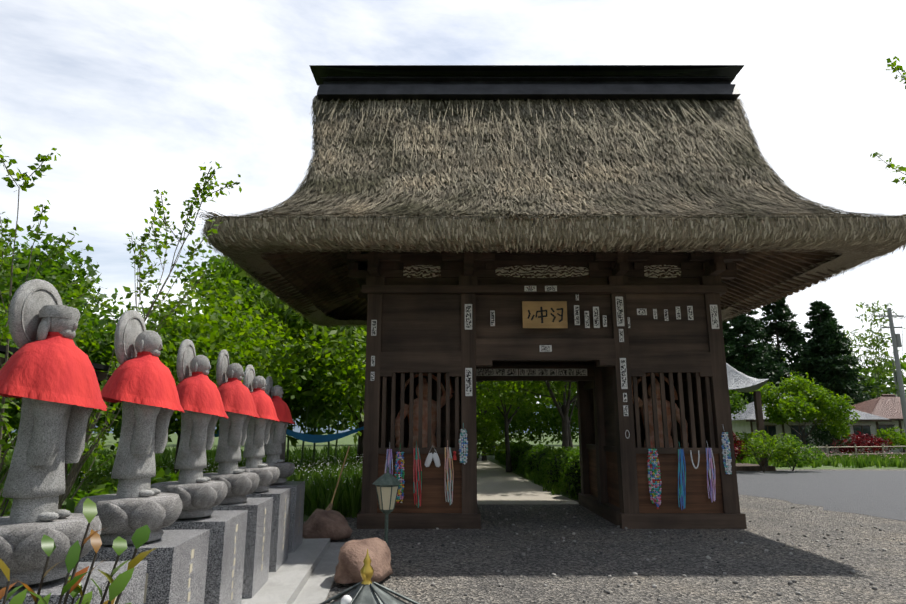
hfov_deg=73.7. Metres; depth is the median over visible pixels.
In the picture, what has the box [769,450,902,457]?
pink flowers
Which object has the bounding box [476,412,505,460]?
tall shrub
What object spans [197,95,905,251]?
thatch tufts
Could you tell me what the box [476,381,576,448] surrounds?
tree
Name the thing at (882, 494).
packed gravel road
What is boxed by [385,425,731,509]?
hanging crane strings
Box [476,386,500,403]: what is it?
tree
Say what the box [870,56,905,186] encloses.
tree
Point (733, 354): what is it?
conifer
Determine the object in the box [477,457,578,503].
sand path
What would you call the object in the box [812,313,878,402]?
conifer
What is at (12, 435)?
tree
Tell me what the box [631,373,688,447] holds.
nio guardian
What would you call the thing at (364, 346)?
tree
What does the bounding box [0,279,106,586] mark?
jizo statue
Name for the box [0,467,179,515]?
shrub row
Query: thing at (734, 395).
tree
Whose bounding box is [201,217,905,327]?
thatch eave tufts
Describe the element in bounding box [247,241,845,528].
niomon gate
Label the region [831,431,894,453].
shrub
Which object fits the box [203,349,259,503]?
jizo statue
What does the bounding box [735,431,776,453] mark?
shrub
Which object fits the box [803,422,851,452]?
shrub
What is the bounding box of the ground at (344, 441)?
[8,433,905,520]
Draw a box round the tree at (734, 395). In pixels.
[729,389,748,419]
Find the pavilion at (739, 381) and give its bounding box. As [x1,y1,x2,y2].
[726,363,775,470]
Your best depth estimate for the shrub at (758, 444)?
24.23 m
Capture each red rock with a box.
[302,508,352,539]
[334,537,392,583]
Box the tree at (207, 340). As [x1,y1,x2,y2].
[73,285,313,473]
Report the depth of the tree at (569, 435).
26.14 m
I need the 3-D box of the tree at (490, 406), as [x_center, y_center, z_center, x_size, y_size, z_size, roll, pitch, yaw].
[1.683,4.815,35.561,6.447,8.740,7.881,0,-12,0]
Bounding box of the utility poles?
[877,308,905,434]
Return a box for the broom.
[325,446,349,510]
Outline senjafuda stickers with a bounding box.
[371,286,718,415]
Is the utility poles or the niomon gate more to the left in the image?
the niomon gate
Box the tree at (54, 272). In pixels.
[0,225,117,330]
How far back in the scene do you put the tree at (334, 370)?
19.09 m
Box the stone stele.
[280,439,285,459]
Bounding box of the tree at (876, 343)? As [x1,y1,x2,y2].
[838,300,899,397]
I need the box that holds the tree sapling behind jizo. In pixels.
[0,136,241,513]
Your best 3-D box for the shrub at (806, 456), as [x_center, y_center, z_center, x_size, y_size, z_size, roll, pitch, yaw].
[14.128,6.228,24.966,2.264,1.520,1.918,0,-12,0]
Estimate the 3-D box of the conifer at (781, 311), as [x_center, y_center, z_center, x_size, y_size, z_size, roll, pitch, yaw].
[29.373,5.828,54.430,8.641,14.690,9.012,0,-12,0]
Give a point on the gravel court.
(460, 573)
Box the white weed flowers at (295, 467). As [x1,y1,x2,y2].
[80,452,362,489]
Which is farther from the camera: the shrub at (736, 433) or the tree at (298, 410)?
the shrub at (736, 433)
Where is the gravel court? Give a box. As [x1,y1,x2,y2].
[302,469,905,603]
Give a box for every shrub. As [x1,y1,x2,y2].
[341,404,362,441]
[476,391,501,439]
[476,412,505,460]
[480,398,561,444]
[538,399,578,443]
[733,430,796,471]
[733,436,748,460]
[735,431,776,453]
[767,434,825,470]
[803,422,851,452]
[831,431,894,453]
[873,426,905,451]
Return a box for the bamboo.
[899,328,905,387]
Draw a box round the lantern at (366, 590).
[320,549,419,603]
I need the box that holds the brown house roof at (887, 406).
[852,394,905,454]
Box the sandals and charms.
[424,430,699,468]
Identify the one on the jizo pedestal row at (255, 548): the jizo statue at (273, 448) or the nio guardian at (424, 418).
the jizo statue at (273, 448)
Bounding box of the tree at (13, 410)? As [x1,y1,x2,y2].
[0,286,213,451]
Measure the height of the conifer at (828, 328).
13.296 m
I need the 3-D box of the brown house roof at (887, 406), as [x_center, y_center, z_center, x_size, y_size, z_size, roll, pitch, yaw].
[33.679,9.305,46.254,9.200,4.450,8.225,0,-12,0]
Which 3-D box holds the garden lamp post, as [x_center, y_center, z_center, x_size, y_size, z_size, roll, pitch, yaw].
[-0.814,2.605,7.415,0.380,1.200,0.329,0,-12,0]
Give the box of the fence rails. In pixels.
[735,444,905,459]
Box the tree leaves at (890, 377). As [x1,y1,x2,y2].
[2,346,905,434]
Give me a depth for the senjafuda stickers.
10.93 m
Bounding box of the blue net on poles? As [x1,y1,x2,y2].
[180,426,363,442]
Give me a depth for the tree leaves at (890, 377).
69.95 m
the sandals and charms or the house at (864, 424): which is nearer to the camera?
the sandals and charms
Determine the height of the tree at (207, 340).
5.488 m
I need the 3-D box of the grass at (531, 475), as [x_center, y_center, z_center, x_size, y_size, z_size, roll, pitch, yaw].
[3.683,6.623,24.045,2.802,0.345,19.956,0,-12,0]
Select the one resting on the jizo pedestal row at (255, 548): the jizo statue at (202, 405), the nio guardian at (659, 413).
the jizo statue at (202, 405)
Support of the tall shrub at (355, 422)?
on the ground at (344, 441)
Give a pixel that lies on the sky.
(133, 97)
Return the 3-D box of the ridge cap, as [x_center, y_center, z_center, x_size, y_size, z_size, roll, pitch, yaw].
[1.650,-4.859,13.797,9.720,0.920,1.120,0,-12,0]
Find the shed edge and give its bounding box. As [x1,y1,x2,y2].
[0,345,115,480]
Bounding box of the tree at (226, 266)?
[172,246,357,449]
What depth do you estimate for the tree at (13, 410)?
14.53 m
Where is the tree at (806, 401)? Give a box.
[749,371,860,452]
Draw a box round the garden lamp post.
[373,465,401,544]
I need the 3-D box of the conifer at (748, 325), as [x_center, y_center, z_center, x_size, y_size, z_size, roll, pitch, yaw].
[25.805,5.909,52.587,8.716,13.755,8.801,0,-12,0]
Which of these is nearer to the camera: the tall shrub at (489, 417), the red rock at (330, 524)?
the red rock at (330, 524)
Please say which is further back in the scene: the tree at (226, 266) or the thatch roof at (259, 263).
the tree at (226, 266)
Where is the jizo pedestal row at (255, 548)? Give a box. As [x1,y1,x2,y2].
[0,481,344,603]
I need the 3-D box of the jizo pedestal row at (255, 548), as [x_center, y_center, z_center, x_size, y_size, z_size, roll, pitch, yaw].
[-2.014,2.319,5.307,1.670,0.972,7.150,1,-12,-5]
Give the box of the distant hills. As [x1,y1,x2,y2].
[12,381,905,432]
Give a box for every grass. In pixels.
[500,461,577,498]
[736,451,905,467]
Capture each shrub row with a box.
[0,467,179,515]
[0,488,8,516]
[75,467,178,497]
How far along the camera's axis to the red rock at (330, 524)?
8.87 m
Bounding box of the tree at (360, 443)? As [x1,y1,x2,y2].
[298,324,366,461]
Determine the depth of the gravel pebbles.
7.79 m
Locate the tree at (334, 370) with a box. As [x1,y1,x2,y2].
[148,270,366,419]
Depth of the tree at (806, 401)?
36.72 m
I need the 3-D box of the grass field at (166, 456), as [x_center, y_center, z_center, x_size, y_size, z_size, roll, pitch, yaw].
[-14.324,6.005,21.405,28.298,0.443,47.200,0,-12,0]
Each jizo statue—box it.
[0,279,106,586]
[74,310,184,544]
[151,339,228,518]
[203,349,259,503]
[238,365,279,491]
[262,376,294,482]
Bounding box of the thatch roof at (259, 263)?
[205,96,905,325]
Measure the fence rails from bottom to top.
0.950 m
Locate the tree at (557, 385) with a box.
[476,381,576,471]
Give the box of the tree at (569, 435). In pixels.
[542,381,576,450]
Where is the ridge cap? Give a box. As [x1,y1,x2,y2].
[309,65,743,101]
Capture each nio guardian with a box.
[395,373,453,447]
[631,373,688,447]
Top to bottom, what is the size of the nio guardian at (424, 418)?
2.565 m
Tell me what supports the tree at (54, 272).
on the ground at (344, 441)
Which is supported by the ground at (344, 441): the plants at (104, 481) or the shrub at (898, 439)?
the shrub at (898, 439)
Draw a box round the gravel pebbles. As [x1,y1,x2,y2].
[328,507,903,602]
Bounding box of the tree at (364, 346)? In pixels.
[344,328,489,386]
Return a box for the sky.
[0,0,905,403]
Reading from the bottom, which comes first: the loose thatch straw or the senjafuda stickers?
the senjafuda stickers
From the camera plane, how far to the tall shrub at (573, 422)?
36.41 m
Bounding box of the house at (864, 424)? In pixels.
[731,393,891,455]
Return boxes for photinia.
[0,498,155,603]
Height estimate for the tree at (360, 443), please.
7.115 m
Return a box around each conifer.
[722,320,755,404]
[727,310,793,403]
[751,297,840,396]
[793,300,874,405]
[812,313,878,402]
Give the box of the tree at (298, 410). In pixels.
[227,261,366,469]
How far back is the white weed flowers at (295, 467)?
16.08 m
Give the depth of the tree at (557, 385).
24.77 m
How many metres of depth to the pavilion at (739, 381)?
25.85 m
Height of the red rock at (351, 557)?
0.373 m
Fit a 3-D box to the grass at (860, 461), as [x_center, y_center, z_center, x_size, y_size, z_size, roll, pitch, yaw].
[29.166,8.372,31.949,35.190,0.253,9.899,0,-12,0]
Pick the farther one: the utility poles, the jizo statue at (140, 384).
the utility poles
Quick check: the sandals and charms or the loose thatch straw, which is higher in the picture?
the loose thatch straw
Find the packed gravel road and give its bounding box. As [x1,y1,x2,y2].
[736,471,905,520]
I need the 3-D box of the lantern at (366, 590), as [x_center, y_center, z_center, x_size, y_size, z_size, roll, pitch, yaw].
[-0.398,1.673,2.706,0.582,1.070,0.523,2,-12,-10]
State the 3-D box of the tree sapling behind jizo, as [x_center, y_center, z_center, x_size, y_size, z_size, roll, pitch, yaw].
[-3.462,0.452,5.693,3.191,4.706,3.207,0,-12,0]
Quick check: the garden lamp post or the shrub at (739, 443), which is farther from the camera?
the shrub at (739, 443)
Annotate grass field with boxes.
[0,444,362,488]
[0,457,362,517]
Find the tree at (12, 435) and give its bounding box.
[0,302,103,472]
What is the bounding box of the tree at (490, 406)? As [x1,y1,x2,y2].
[476,388,522,460]
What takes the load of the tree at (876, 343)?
on the ground at (344, 441)

